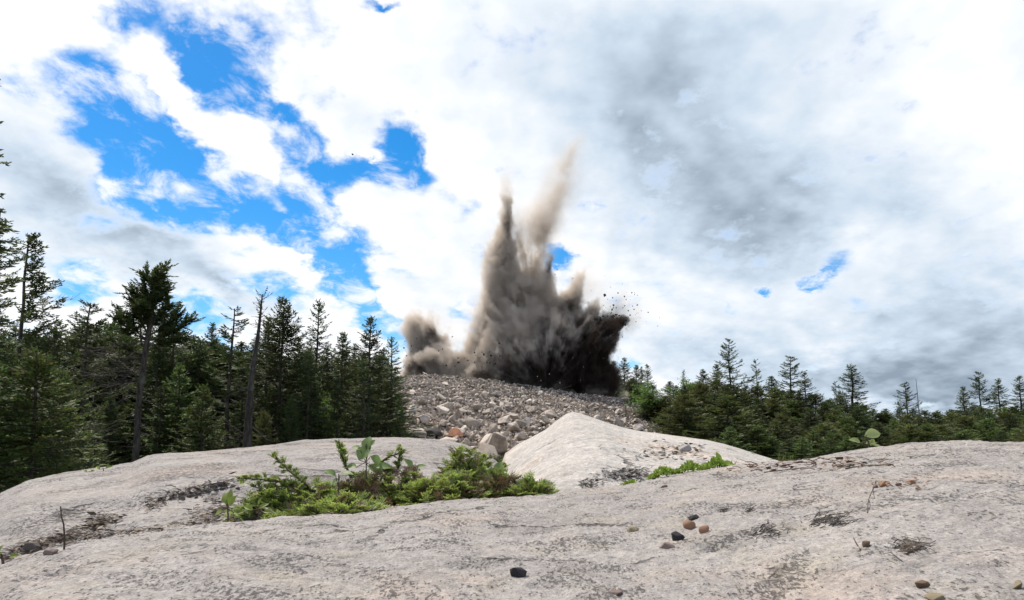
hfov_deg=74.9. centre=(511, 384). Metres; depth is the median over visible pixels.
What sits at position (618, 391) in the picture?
fir tree
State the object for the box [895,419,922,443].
spruce tree
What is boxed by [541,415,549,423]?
stone
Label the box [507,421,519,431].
stone
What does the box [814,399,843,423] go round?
spruce tree
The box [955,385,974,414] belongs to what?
spruce tree
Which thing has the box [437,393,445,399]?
stone
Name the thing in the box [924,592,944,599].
pebble
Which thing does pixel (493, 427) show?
boulder
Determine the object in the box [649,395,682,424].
fir tree
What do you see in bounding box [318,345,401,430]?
old spruce
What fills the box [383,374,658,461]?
rubble
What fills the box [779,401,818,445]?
spruce tree
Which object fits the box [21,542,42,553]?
pebble
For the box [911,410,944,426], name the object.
spruce tree
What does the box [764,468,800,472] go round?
twig
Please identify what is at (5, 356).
old spruce
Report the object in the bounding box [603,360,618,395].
spruce tree
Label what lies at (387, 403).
spruce tree
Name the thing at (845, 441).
fir tree
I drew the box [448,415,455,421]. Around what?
stone
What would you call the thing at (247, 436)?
dead snag
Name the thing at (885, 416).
fir tree
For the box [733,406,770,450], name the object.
fir tree
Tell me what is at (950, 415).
fir tree
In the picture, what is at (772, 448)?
fir tree
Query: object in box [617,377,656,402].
spruce tree
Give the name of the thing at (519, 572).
pebble
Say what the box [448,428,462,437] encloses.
boulder
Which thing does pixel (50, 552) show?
pebble
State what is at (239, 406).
spruce tree
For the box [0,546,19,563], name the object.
seedling
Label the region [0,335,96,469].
spruce tree
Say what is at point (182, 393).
old spruce
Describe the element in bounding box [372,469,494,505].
fir shrub
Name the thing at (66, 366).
old spruce
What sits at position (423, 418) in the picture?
stone
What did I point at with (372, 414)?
spruce tree
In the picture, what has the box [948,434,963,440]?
spruce tree
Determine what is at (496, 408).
stone
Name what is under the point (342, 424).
fir tree
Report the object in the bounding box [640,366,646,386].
spruce tree
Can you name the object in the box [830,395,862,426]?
spruce tree
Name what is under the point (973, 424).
spruce tree
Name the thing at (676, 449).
litter
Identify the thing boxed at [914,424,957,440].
fir tree
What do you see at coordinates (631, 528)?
pebble
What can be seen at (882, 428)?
spruce tree
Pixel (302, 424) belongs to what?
fir tree
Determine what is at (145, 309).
flat topped spruce
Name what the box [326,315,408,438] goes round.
spruce tree
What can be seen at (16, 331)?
spruce tree
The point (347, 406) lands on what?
spruce tree
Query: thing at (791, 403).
fir tree
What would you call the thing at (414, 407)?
stone
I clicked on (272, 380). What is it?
old spruce
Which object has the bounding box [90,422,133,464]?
fir tree
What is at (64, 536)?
twig
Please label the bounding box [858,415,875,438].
spruce tree
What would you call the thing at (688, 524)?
pebble
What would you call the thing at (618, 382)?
spruce tree
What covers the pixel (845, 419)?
fir tree
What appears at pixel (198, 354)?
spruce tree
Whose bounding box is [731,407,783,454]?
spruce tree
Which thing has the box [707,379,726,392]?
fir tree
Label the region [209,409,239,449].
fir tree
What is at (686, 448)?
pebble
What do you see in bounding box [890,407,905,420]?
spruce tree
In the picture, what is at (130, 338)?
spruce tree
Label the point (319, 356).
old spruce
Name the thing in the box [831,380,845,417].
old spruce
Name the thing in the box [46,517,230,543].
litter
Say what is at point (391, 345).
spruce tree
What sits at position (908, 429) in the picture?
fir tree
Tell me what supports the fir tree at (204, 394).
on the ground
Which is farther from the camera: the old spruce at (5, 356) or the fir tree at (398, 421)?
the fir tree at (398, 421)
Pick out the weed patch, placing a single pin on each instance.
(499, 459)
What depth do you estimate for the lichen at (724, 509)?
1.01 m
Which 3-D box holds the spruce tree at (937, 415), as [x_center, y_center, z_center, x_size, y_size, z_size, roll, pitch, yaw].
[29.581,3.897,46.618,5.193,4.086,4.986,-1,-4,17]
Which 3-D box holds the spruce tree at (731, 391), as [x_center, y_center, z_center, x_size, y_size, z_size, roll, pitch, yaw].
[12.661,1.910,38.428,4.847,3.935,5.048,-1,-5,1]
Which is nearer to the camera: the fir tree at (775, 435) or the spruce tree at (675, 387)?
the fir tree at (775, 435)
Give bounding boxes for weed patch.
[490,453,503,461]
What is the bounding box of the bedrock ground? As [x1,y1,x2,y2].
[0,440,1023,599]
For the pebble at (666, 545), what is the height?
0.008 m
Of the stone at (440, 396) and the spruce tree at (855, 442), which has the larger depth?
the stone at (440, 396)
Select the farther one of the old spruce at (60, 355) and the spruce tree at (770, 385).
the spruce tree at (770, 385)
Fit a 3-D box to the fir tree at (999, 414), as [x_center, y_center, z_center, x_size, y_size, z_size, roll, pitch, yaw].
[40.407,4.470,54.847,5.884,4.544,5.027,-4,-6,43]
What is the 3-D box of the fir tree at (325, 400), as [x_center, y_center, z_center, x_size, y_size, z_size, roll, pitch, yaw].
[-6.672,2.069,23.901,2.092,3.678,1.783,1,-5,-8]
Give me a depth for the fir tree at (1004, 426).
41.74 m
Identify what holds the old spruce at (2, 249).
on the ground
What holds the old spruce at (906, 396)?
on the ground
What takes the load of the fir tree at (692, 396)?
on the rubble hill
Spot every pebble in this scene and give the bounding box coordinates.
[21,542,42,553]
[43,549,58,554]
[510,567,526,577]
[609,589,622,595]
[627,525,638,531]
[659,542,674,548]
[671,531,684,540]
[678,445,691,451]
[683,520,695,528]
[688,514,698,520]
[698,525,708,532]
[862,541,869,546]
[878,481,889,486]
[915,580,929,587]
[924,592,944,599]
[1012,580,1021,588]
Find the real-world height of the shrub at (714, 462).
0.100 m
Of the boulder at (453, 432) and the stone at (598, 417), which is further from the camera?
the stone at (598, 417)
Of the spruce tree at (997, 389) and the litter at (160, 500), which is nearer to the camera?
the litter at (160, 500)
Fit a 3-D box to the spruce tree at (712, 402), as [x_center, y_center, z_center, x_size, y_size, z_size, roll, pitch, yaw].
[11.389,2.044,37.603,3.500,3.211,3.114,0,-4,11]
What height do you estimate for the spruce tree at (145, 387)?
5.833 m
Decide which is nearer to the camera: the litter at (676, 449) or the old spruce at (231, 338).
the litter at (676, 449)
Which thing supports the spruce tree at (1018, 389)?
on the ground
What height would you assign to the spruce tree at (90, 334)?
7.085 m
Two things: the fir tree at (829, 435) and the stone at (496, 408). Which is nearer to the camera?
the fir tree at (829, 435)
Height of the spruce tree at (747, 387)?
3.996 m
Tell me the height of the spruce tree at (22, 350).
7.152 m
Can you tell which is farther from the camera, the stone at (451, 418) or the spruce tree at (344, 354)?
the stone at (451, 418)
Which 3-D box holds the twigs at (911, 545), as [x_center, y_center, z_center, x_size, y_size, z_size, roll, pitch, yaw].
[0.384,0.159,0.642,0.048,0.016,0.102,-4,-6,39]
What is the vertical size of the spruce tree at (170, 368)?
7.024 m
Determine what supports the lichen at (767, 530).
on the bedrock ground
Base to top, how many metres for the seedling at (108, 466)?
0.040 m
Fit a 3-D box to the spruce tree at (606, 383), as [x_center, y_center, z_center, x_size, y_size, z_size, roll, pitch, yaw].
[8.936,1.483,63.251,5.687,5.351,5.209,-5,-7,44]
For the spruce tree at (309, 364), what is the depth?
21.60 m
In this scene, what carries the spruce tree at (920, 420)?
on the ground
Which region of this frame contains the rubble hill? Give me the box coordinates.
[397,374,763,455]
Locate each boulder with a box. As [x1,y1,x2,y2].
[425,427,441,436]
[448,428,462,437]
[463,418,480,428]
[488,423,497,433]
[502,412,777,492]
[544,409,556,416]
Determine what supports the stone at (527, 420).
on the rubble hill
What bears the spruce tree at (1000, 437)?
on the ground
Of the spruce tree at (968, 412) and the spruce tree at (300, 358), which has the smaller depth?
the spruce tree at (300, 358)
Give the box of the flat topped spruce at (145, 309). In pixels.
[65,258,206,461]
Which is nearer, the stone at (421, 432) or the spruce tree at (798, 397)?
the stone at (421, 432)
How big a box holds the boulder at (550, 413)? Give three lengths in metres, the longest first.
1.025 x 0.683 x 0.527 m
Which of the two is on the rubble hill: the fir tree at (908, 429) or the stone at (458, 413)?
the stone at (458, 413)
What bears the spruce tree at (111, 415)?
on the ground
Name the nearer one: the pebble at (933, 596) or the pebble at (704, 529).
the pebble at (933, 596)
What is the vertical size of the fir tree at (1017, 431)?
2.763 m
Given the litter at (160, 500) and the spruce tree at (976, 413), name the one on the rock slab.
the litter at (160, 500)
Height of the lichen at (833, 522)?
0.017 m
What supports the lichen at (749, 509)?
on the bedrock ground
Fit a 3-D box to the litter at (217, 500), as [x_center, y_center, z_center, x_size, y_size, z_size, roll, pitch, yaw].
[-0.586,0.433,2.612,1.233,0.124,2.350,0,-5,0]
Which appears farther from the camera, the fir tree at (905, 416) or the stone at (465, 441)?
the fir tree at (905, 416)
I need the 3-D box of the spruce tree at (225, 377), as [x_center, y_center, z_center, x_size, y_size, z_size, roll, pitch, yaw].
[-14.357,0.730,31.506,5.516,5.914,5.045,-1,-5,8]
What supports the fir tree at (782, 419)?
on the rubble hill
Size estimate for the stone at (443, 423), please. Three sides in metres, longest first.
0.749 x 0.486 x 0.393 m
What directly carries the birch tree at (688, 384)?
on the rubble hill
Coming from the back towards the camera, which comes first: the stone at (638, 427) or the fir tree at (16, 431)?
the stone at (638, 427)
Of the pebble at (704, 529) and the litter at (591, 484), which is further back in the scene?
the litter at (591, 484)
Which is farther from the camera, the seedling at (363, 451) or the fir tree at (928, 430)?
the fir tree at (928, 430)
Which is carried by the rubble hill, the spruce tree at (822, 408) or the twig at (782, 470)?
the spruce tree at (822, 408)
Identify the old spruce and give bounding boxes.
[0,79,21,421]
[0,208,74,483]
[0,232,120,488]
[0,321,117,490]
[0,333,130,451]
[21,299,137,469]
[80,321,183,438]
[84,334,227,446]
[181,306,271,450]
[232,352,304,443]
[252,346,365,435]
[267,352,384,438]
[271,354,382,441]
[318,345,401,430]
[706,338,765,414]
[748,359,766,398]
[764,356,819,413]
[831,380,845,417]
[893,382,922,421]
[956,371,1002,425]
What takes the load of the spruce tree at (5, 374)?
on the ground
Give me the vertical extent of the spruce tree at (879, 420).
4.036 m
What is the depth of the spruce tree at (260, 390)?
23.94 m
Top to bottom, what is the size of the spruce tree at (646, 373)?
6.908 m
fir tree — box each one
[0,345,118,485]
[0,362,56,490]
[1,369,105,488]
[80,421,113,466]
[83,402,149,466]
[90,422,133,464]
[139,362,209,457]
[168,383,233,452]
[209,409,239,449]
[241,410,280,446]
[252,388,295,445]
[279,391,330,439]
[286,411,316,441]
[295,382,339,438]
[306,390,351,439]
[327,411,356,437]
[382,396,414,437]
[608,386,627,398]
[617,379,642,401]
[625,385,643,402]
[631,392,663,416]
[636,396,667,418]
[644,384,668,409]
[645,400,676,423]
[645,413,679,435]
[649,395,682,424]
[650,392,724,442]
[670,383,721,436]
[676,385,716,421]
[683,393,784,454]
[694,431,717,441]
[705,393,748,439]
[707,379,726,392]
[712,383,737,397]
[713,425,755,451]
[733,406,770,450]
[735,389,770,429]
[740,424,786,460]
[750,385,775,407]
[750,420,803,456]
[758,437,787,459]
[759,397,790,433]
[761,387,794,438]
[765,399,818,433]
[766,415,800,458]
[779,437,821,460]
[788,422,858,459]
[793,430,829,457]
[797,414,870,459]
[801,393,827,418]
[819,431,843,455]
[822,435,863,455]
[823,408,862,436]
[831,423,863,451]
[855,437,874,448]
[872,410,894,436]
[878,424,942,445]
[880,419,899,442]
[881,422,920,445]
[882,414,920,430]
[900,423,947,442]
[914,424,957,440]
[940,412,959,432]
[946,415,991,441]
[947,429,980,440]
[968,418,1014,441]
[992,412,1022,426]
[993,406,1018,427]
[993,420,1020,434]
[996,405,1020,416]
[1006,424,1023,441]
[1006,428,1021,441]
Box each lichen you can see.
[717,506,732,511]
[739,503,762,511]
[741,519,788,540]
[801,509,863,527]
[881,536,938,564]
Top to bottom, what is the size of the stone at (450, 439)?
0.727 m
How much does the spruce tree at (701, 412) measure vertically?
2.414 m
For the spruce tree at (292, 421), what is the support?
on the ground
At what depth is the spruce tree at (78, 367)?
27.51 m
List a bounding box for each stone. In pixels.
[406,404,416,412]
[408,427,426,437]
[417,414,429,425]
[418,399,425,405]
[436,402,453,409]
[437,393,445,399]
[438,406,449,414]
[438,419,446,427]
[439,437,457,441]
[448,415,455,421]
[454,409,462,418]
[456,397,463,402]
[457,419,463,427]
[461,438,469,445]
[472,403,481,409]
[478,443,497,458]
[480,433,491,443]
[482,391,489,397]
[482,408,491,415]
[488,432,507,453]
[493,406,501,410]
[498,415,509,423]
[501,431,508,436]
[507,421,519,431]
[509,413,517,418]
[514,419,526,426]
[514,433,525,440]
[522,417,530,426]
[527,406,537,412]
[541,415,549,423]
[593,415,600,419]
[615,417,624,425]
[633,424,643,430]
[636,418,644,425]
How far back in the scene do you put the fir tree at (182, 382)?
21.97 m
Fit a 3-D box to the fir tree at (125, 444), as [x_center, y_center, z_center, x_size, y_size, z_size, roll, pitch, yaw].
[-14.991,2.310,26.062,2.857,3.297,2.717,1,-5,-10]
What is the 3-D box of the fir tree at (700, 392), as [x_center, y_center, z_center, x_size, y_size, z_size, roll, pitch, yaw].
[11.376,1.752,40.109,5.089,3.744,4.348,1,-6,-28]
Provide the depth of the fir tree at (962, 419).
38.95 m
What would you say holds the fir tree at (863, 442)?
on the ground
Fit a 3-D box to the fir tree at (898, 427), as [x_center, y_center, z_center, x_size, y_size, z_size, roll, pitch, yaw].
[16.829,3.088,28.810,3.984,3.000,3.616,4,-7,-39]
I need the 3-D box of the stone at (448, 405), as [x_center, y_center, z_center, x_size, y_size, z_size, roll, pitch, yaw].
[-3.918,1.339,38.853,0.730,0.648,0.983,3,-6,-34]
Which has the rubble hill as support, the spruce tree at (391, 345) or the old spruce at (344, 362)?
the old spruce at (344, 362)
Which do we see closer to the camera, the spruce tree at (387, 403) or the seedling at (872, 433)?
the seedling at (872, 433)
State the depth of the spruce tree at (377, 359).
31.59 m
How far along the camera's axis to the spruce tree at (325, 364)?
28.00 m
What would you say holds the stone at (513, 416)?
on the rubble hill
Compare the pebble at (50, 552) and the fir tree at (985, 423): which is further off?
the fir tree at (985, 423)
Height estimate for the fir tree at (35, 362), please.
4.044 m
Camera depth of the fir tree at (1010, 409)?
57.22 m
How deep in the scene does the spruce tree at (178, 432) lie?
25.25 m
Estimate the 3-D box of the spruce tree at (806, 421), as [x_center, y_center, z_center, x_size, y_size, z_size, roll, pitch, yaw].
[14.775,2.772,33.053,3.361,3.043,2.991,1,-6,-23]
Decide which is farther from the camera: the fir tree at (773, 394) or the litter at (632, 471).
the fir tree at (773, 394)
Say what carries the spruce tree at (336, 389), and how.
on the ground
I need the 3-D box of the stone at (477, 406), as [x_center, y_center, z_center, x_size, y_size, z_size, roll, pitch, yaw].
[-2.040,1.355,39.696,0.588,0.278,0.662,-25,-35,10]
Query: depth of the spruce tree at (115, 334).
29.79 m
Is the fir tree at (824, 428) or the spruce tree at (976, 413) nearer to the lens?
the fir tree at (824, 428)
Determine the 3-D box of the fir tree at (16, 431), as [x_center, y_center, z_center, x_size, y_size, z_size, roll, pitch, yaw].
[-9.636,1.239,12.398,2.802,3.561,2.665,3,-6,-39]
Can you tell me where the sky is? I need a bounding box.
[0,0,1023,432]
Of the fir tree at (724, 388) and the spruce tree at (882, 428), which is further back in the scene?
the fir tree at (724, 388)
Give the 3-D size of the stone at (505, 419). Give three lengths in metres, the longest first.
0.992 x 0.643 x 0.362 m
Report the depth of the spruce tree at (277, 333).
21.95 m
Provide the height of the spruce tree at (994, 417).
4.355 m
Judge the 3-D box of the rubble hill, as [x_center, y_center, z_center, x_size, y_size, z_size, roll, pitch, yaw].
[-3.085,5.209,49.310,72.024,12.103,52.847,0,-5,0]
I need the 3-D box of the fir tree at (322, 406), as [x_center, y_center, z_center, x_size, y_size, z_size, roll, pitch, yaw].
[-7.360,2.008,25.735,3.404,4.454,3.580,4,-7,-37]
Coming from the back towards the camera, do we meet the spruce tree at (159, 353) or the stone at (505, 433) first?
the stone at (505, 433)
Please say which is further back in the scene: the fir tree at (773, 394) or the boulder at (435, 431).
the fir tree at (773, 394)
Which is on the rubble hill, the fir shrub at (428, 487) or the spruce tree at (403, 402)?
the spruce tree at (403, 402)
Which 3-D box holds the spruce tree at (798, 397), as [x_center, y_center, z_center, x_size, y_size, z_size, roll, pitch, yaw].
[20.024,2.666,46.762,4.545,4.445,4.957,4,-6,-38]
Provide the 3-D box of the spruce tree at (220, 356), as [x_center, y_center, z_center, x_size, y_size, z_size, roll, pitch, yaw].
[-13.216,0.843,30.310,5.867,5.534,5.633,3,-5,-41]
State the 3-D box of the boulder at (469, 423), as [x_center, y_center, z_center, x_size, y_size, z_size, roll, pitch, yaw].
[-2.176,2.058,35.319,1.110,0.644,0.580,9,-2,-21]
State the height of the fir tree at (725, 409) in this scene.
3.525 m
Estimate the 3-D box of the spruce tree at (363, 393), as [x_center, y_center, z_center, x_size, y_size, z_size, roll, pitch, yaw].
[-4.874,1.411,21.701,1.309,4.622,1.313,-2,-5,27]
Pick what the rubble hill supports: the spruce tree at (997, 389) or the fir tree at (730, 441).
the fir tree at (730, 441)
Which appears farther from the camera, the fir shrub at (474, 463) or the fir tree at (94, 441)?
the fir tree at (94, 441)
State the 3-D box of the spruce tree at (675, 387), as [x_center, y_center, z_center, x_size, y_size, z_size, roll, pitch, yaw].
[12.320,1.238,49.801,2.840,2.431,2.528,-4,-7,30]
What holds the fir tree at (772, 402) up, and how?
on the rubble hill
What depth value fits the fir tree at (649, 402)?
41.80 m
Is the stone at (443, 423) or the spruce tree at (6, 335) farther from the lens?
the stone at (443, 423)
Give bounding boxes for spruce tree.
[0,332,15,371]
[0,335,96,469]
[0,350,25,415]
[6,325,23,346]
[9,338,106,461]
[10,336,50,381]
[62,321,100,426]
[67,320,141,460]
[72,326,131,453]
[76,326,161,437]
[77,335,173,465]
[79,396,132,469]
[106,344,188,457]
[112,318,187,462]
[118,416,166,462]
[125,307,209,451]
[128,335,243,459]
[140,401,207,458]
[142,385,177,453]
[165,339,222,445]
[180,343,257,438]
[199,321,236,430]
[206,339,244,438]
[214,339,264,445]
[221,296,332,447]
[221,317,289,446]
[223,350,248,410]
[223,364,256,446]
[229,395,261,445]
[233,341,259,409]
[240,352,294,409]
[272,394,304,443]
[278,338,327,432]
[286,298,337,439]
[290,351,327,439]
[296,364,330,439]
[303,347,345,432]
[320,331,362,437]
[320,376,354,438]
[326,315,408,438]
[326,353,423,436]
[336,354,434,438]
[339,387,361,437]
[343,343,366,433]
[344,359,382,437]
[358,410,389,437]
[367,351,402,435]
[373,336,413,435]
[373,368,426,435]
[374,381,397,435]
[591,360,615,395]
[593,373,615,395]
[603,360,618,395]
[604,376,641,399]
[609,357,635,395]
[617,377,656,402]
[629,365,643,399]
[640,364,656,396]
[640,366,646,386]
[657,385,701,429]
[660,381,675,412]
[667,385,680,408]
[674,418,701,437]
[678,408,718,440]
[693,369,709,384]
[694,393,734,441]
[705,363,726,396]
[706,384,769,441]
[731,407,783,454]
[737,385,770,426]
[749,397,772,431]
[762,376,785,411]
[770,439,806,460]
[778,422,803,452]
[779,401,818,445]
[787,410,825,456]
[788,391,820,425]
[793,372,818,407]
[794,407,822,452]
[813,402,840,438]
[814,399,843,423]
[830,364,888,433]
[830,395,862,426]
[839,433,864,451]
[840,406,881,447]
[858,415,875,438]
[858,422,897,448]
[871,413,887,436]
[878,408,897,423]
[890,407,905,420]
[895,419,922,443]
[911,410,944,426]
[914,418,926,432]
[923,411,957,434]
[940,409,960,426]
[948,410,982,430]
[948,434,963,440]
[951,415,989,440]
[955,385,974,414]
[970,411,987,426]
[983,378,1014,415]
[983,411,1000,424]
[988,414,1023,441]
[988,431,1015,441]
[1005,375,1023,417]
[1013,410,1023,424]
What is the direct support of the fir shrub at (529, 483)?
on the bedrock ground
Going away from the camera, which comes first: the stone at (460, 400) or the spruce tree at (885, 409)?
the stone at (460, 400)
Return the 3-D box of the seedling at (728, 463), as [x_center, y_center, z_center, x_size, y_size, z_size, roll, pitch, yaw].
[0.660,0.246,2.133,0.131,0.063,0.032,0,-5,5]
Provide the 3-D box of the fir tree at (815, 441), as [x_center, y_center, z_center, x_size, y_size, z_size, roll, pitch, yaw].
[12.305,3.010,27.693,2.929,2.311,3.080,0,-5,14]
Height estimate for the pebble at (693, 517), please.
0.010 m
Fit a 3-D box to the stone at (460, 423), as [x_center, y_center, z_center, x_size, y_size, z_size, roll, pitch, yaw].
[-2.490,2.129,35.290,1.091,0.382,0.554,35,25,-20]
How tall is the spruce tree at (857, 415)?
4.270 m
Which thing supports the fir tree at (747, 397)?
on the rubble hill
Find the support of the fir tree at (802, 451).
on the rubble hill
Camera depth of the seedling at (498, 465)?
2.40 m
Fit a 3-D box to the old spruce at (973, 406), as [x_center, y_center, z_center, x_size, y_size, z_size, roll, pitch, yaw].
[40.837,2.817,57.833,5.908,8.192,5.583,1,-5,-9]
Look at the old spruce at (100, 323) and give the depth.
22.05 m
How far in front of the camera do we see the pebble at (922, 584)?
0.55 m
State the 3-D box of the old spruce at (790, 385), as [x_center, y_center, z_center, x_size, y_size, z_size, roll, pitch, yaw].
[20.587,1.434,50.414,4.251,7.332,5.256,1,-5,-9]
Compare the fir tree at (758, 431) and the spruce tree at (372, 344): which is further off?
the fir tree at (758, 431)
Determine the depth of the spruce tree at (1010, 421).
37.68 m
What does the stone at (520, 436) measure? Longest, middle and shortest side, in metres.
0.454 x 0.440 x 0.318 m
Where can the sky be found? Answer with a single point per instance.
(829, 185)
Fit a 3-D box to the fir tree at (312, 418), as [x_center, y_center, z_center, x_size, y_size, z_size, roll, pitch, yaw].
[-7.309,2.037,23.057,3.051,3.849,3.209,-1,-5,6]
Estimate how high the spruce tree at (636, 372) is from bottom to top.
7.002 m
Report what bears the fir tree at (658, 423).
on the rubble hill
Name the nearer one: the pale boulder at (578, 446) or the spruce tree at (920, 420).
the pale boulder at (578, 446)
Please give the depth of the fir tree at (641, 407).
43.04 m
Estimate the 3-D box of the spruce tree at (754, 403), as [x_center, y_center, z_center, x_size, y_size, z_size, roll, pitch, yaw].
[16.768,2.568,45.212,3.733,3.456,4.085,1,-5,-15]
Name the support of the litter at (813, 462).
on the bedrock ground
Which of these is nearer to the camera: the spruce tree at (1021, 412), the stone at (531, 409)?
the stone at (531, 409)
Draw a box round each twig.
[58,506,65,549]
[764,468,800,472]
[845,464,893,468]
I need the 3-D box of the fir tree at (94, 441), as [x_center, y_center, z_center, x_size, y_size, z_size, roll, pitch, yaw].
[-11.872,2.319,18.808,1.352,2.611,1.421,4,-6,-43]
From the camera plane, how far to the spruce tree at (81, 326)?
31.82 m
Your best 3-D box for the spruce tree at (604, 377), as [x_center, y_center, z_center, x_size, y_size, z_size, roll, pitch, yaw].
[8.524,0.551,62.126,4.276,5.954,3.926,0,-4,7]
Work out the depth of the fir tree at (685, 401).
31.97 m
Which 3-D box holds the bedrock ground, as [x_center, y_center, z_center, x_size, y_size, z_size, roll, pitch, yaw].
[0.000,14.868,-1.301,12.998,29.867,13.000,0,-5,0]
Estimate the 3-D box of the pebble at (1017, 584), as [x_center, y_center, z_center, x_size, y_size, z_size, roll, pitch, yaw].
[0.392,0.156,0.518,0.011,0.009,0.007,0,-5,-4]
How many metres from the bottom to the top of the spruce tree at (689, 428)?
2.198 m
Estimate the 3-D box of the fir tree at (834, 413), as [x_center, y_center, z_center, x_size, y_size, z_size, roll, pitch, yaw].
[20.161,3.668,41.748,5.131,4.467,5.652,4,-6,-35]
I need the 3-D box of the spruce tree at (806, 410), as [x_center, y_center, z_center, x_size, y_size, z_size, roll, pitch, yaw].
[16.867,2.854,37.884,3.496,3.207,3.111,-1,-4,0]
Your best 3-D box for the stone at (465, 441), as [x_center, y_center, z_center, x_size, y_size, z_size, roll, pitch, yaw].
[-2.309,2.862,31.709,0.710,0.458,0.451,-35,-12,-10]
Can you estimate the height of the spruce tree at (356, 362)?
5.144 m
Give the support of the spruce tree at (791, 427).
on the rubble hill
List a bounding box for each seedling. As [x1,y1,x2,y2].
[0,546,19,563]
[96,465,112,470]
[215,490,243,521]
[244,498,272,519]
[324,469,353,499]
[346,437,392,489]
[404,459,426,470]
[491,462,508,479]
[700,452,733,467]
[849,428,879,447]
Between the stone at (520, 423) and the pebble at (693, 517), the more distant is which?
the stone at (520, 423)
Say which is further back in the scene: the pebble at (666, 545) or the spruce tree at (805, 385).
the spruce tree at (805, 385)
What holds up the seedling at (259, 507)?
on the bedrock ground
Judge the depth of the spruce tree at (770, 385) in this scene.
52.03 m
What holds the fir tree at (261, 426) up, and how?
on the ground
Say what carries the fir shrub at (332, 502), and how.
on the bedrock ground
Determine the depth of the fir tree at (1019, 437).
26.99 m
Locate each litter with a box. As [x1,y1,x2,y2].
[1,510,124,561]
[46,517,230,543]
[139,471,241,513]
[182,502,257,520]
[190,493,486,516]
[570,463,662,484]
[576,478,602,489]
[622,439,726,462]
[724,454,901,472]
[861,473,931,492]
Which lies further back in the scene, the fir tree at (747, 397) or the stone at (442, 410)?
the fir tree at (747, 397)
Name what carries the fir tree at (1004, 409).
on the ground
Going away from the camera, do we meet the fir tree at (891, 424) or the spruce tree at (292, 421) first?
the spruce tree at (292, 421)
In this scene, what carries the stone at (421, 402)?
on the rubble hill
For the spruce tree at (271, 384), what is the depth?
29.84 m
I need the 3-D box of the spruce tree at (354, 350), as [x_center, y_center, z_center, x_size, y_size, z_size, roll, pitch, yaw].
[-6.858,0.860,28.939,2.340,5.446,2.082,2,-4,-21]
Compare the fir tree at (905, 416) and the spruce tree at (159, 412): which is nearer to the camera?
the spruce tree at (159, 412)
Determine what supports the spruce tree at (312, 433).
on the ground
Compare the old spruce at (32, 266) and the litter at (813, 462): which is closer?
the litter at (813, 462)
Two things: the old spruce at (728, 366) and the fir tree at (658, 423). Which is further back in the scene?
the old spruce at (728, 366)
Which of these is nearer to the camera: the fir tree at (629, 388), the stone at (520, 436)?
the stone at (520, 436)
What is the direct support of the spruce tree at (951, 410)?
on the ground
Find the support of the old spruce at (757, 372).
on the rubble hill
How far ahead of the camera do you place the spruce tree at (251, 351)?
31.02 m
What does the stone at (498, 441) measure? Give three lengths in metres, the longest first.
1.636 x 1.018 x 0.820 m
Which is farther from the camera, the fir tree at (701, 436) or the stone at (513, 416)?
the stone at (513, 416)
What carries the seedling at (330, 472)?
on the bedrock ground
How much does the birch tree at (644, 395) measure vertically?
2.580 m
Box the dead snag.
[211,286,271,447]
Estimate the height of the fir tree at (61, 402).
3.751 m
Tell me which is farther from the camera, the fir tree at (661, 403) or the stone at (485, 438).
the fir tree at (661, 403)
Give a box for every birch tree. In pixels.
[615,381,668,417]
[664,376,705,414]
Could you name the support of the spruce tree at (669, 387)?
on the rubble hill
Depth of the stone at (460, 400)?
40.84 m
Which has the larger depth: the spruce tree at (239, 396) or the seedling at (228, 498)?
the spruce tree at (239, 396)
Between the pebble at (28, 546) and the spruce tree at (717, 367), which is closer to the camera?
the pebble at (28, 546)
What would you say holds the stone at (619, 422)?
on the rubble hill
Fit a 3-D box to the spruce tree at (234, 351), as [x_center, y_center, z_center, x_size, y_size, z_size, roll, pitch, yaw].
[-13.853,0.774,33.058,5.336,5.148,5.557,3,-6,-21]
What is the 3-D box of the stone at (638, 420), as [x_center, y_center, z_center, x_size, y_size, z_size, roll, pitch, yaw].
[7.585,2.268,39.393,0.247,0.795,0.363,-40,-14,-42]
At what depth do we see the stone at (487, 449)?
29.43 m
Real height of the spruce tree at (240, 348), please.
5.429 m
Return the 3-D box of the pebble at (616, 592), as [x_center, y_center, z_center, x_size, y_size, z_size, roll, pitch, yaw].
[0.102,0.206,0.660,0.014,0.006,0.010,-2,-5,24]
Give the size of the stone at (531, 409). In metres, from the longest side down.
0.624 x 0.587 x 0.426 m
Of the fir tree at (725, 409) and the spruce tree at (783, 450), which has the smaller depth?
the spruce tree at (783, 450)
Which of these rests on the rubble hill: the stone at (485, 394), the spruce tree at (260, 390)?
the stone at (485, 394)
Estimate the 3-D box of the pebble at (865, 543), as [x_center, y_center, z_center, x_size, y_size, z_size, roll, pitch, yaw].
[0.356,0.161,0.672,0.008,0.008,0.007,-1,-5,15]
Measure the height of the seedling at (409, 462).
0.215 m
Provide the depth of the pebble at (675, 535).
0.86 m
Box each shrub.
[220,450,360,521]
[272,489,398,517]
[331,439,442,506]
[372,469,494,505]
[434,444,510,489]
[464,466,530,498]
[498,470,559,497]
[620,456,726,484]
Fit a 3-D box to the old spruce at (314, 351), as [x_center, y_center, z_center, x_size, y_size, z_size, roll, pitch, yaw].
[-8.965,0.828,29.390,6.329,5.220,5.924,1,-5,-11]

